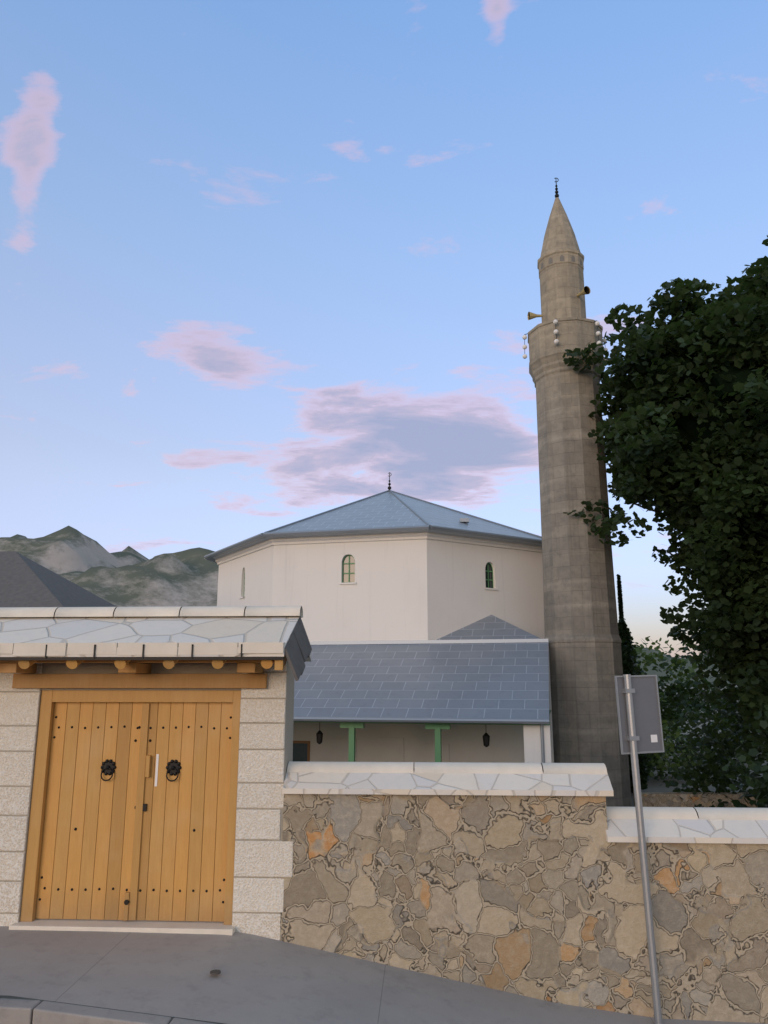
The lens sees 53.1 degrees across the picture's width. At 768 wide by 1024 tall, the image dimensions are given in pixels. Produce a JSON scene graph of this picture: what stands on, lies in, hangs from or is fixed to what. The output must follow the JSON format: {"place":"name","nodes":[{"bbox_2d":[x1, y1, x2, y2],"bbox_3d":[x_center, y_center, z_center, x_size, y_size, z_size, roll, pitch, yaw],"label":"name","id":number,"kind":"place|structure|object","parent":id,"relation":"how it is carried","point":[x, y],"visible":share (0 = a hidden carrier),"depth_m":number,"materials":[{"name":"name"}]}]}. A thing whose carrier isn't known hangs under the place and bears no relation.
{"place":"outdoors","nodes":[
{"label":"outdoors","id":0,"kind":"place"},
{"bbox_2d":[274,656,286,669],"bbox_3d":[-0.964,1.342,7.667,0.080,0.478,0.870,-1,-13,3],"label":"beam end","id":1,"kind":"object","parent":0,"point":[279,664],"visible":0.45,"depth_m":7.21,"materials":[{"name":"brown wood"}]},
{"bbox_2d":[0,526,735,683],"bbox_3d":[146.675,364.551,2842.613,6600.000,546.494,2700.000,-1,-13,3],"label":"mountain","id":2,"kind":"structure","parent":0,"point":[128,576],"depth_m":2307.11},
{"bbox_2d":[213,529,553,763],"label":"mosque walls","id":3,"kind":"structure","parent":0,"point":[427,584],"depth_m":23.28,"materials":[{"name":"white paint"}]},
{"bbox_2d":[204,490,548,762],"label":"mosque roofs","id":4,"kind":"structure","parent":3,"relation":"on","point":[491,669],"depth_m":20.90,"materials":[{"name":"grey metal"}]},
{"bbox_2d":[388,472,391,489],"bbox_3d":[0.216,-1.183,29.893,0.154,0.750,0.143,-1,-13,3],"label":"roof finial","id":5,"kind":"object","parent":4,"relation":"on","point":[389,486],"visible":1,"depth_m":29.84,"materials":[{"name":"metal"}]},
{"bbox_2d":[316,723,489,746],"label":"wall lanterns","id":6,"kind":"object","parent":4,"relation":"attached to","point":[319,737],"visible":0.85,"depth_m":19.80,"materials":[{"name":"black metal"}]},
{"bbox_2d":[293,710,551,762],"bbox_3d":[-1.491,6.811,20.465,11.733,2.960,3.600,-3,-13,13],"label":"mosque porch","id":7,"kind":"object","parent":3,"relation":"attached to","point":[344,750],"visible":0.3,"depth_m":21.58,"materials":[{"name":"white paint"}]},
{"bbox_2d":[0,926,767,1023],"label":"pavement","id":8,"kind":"structure","parent":0,"point":[260,980],"depth_m":6.52,"materials":[{"name":"grey asphalt"}]},
{"bbox_2d":[9,919,234,935],"bbox_3d":[-2.487,4.000,7.452,2.160,0.055,0.400,-1,-13,3],"label":"gate threshold","id":9,"kind":"object","parent":8,"relation":"on","point":[188,927],"visible":0.53,"depth_m":7.30,"materials":[{"name":"white stone"}]},
{"bbox_2d":[0,662,292,939],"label":"gate pillars","id":10,"kind":"structure","parent":8,"relation":"on","point":[263,859],"depth_m":7.59,"materials":[{"name":"grey stone"}]},
{"bbox_2d":[20,690,240,924],"bbox_3d":[-2.486,2.911,7.719,2.080,2.188,0.190,-1,-13,3],"label":"gate door","id":11,"kind":"structure","parent":10,"relation":"attached to","point":[118,842],"depth_m":7.67,"materials":[{"name":"brown wood"}]},
{"bbox_2d":[39,716,231,904],"bbox_3d":[-2.469,2.920,7.665,1.846,1.834,0.065,-1,-13,3],"label":"door hardware","id":12,"kind":"object","parent":11,"relation":"attached to","point":[173,767],"visible":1,"depth_m":7.73,"materials":[{"name":"black metal"}]},
{"bbox_2d":[155,754,158,785],"bbox_3d":[-2.291,2.602,7.741,0.025,0.310,0.003,-1,-13,3],"label":"door sticker","id":13,"kind":"object","parent":11,"relation":"attached to","point":[156,770],"depth_m":7.74,"materials":[{"name":"white paper"}]},
{"bbox_2d":[0,660,274,687],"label":"lintel beam","id":14,"kind":"structure","parent":10,"relation":"on","point":[140,680],"depth_m":7.77,"materials":[{"name":"brown wood"}]},
{"bbox_2d":[18,660,274,668],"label":"rafter ends","id":15,"kind":"object","parent":14,"relation":"on","point":[122,664],"visible":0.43,"depth_m":7.31,"materials":[{"name":"brown wood"}]},
{"bbox_2d":[0,660,294,921],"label":"mortar joints","id":16,"kind":"object","parent":10,"relation":"attached to","point":[156,668],"visible":0.18,"depth_m":7.86,"materials":[{"name":"grey concrete"}]},
{"bbox_2d":[0,616,310,661],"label":"gate roof slabs","id":17,"kind":"structure","parent":10,"relation":"on","point":[211,636],"depth_m":7.60,"materials":[{"name":"white stone"}]},
{"bbox_2d":[0,644,283,659],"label":"roof gutter","id":18,"kind":"object","parent":17,"relation":"attached to","point":[141,658],"visible":1,"depth_m":7.25,"materials":[{"name":"black metal"}]},
{"bbox_2d":[0,606,302,617],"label":"roof ridge cap","id":19,"kind":"object","parent":17,"relation":"on","point":[180,611],"visible":0.92,"depth_m":8.16,"materials":[{"name":"white stone"}]},
{"bbox_2d":[284,617,311,680],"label":"gate gable slabs","id":20,"kind":"structure","parent":17,"relation":"attached to","point":[297,650],"depth_m":7.57,"materials":[{"name":"grey stone"}]},
{"bbox_2d":[210,969,220,974],"bbox_3d":[-1.402,3.827,6.386,0.090,0.012,0.090,-1,-13,3],"label":"pavement cover","id":21,"kind":"object","parent":8,"relation":"on","point":[215,972],"visible":1,"depth_m":6.36,"materials":[{"name":"grey metal"}]},
{"bbox_2d":[280,794,617,1011],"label":"wall","id":22,"kind":"structure","parent":8,"relation":"on","point":[509,893],"depth_m":7.28,"materials":[{"name":"stone"}]},
{"bbox_2d":[287,761,606,773],"bbox_3d":[0.616,2.582,7.754,3.170,0.105,0.270,-1,-13,3],"label":"wall coping","id":23,"kind":"object","parent":22,"relation":"on","point":[455,767],"depth_m":7.66,"materials":[{"name":"grey stone"}]},
{"bbox_2d":[282,770,613,795],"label":"wall cap slabs","id":24,"kind":"structure","parent":22,"relation":"on","point":[413,783],"depth_m":7.47,"materials":[{"name":"grey stone"}]},
{"bbox_2d":[614,674,663,1023],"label":"road sign","id":25,"kind":"object","parent":8,"relation":"on","point":[639,715],"visible":1,"depth_m":7.36,"materials":[{"name":"metal"}]},
{"bbox_2d":[608,842,767,1022],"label":"wall","id":26,"kind":"structure","parent":8,"relation":"on","point":[709,901],"depth_m":7.09,"materials":[{"name":"stone"}]},
{"bbox_2d":[606,807,767,819],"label":"wall coping","id":27,"kind":"object","parent":26,"relation":"on","point":[712,813],"depth_m":7.45,"materials":[{"name":"stone"}]},
{"bbox_2d":[606,818,767,843],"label":"wall cap slabs","id":28,"kind":"structure","parent":26,"relation":"on","point":[698,830],"depth_m":7.27,"materials":[{"name":"white stone"}]},
{"bbox_2d":[0,684,767,1023],"bbox_3d":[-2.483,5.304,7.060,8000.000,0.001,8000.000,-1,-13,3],"label":"ground","id":29,"kind":"structure","parent":0,"point":[656,784],"depth_m":28.08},
{"bbox_2d":[0,551,116,606],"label":"neighbouring roof","id":30,"kind":"structure","parent":29,"relation":"on","point":[25,581],"depth_m":19.08,"materials":[{"name":"stone"}]},
{"bbox_2d":[528,197,631,806],"bbox_3d":[5.742,-0.901,23.380,2.357,19.480,2.357,-1,-13,3],"label":"minaret","id":31,"kind":"object","parent":29,"relation":"on","point":[582,636],"visible":0.9,"depth_m":22.27,"materials":[{"name":"stone"}]},
{"bbox_2d":[554,178,558,197],"bbox_3d":[5.748,-10.775,25.568,0.161,0.806,0.143,-1,-13,3],"label":"minaret finial","id":32,"kind":"object","parent":31,"relation":"on","point":[556,192],"visible":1,"depth_m":25.52,"materials":[{"name":"black metal"}]},
{"bbox_2d":[541,255,581,268],"bbox_3d":[5.742,-7.877,24.926,1.413,0.230,1.413,-1,-13,3],"label":"minaret arcade","id":33,"kind":"object","parent":31,"relation":"attached to","point":[550,260],"visible":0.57,"depth_m":24.31},
{"bbox_2d":[522,286,607,359],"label":"loudspeakers and lamps","id":34,"kind":"object","parent":31,"relation":"attached to","point":[584,291],"visible":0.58,"depth_m":23.83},
{"bbox_2d":[616,574,652,792],"bbox_3d":[8.417,5.927,26.861,1.884,7.667,1.776,-1,-13,3],"label":"cypress","id":35,"kind":"object","parent":29,"relation":"on","point":[629,657],"depth_m":26.69,"materials":[{"name":"green plant"}]},
{"bbox_2d":[646,697,695,782],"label":"shrub leaves","id":36,"kind":"object","parent":29,"relation":"on","point":[657,762],"visible":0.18,"depth_m":29.20,"materials":[{"name":"green plant"}]},
{"bbox_2d":[633,636,750,762],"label":"shrub leaves","id":37,"kind":"object","parent":29,"relation":"on","point":[670,697],"visible":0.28,"depth_m":35.70,"materials":[{"name":"green plant"}]},
{"bbox_2d":[633,792,757,807],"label":"low yard wall","id":38,"kind":"structure","parent":29,"relation":"on","point":[661,799],"depth_m":22.20,"materials":[{"name":"stone"}]},
{"bbox_2d":[660,685,767,806],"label":"shrub leaves","id":39,"kind":"object","parent":29,"relation":"on","point":[719,780],"visible":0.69,"depth_m":23.24,"materials":[{"name":"green plant"}]},
{"bbox_2d":[662,631,767,753],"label":"shrub leaves","id":40,"kind":"object","parent":29,"relation":"on","point":[707,707],"visible":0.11,"depth_m":40.91,"materials":[{"name":"green plant"}]},
{"bbox_2d":[722,703,767,807],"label":"shrub leaves","id":41,"kind":"object","parent":29,"relation":"on","point":[760,793],"visible":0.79,"depth_m":16.58,"materials":[{"name":"green plant"}]},
{"bbox_2d":[0,0,767,656],"label":"sky","id":42,"kind":"structure","parent":0,"point":[263,263],"materials":[{"name":"blue"}]},
{"bbox_2d":[562,235,767,747],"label":"tree","id":43,"kind":"object","parent":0,"point":[728,621],"depth_m":19.51,"materials":[{"name":"green plant"}]},
{"bbox_2d":[627,309,767,681],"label":"tree","id":44,"kind":"object","parent":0,"point":[688,425],"visible":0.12,"depth_m":19.92,"materials":[{"name":"green plant"}]},
{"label":"road","id":45,"kind":"structure","parent":0,"visible":0},
{"bbox_2d":[0,998,214,1023],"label":"kerb","id":46,"kind":"structure","parent":45,"relation":"on","point":[19,1011],"depth_m":5.62,"materials":[{"name":"concrete"}]}
]}

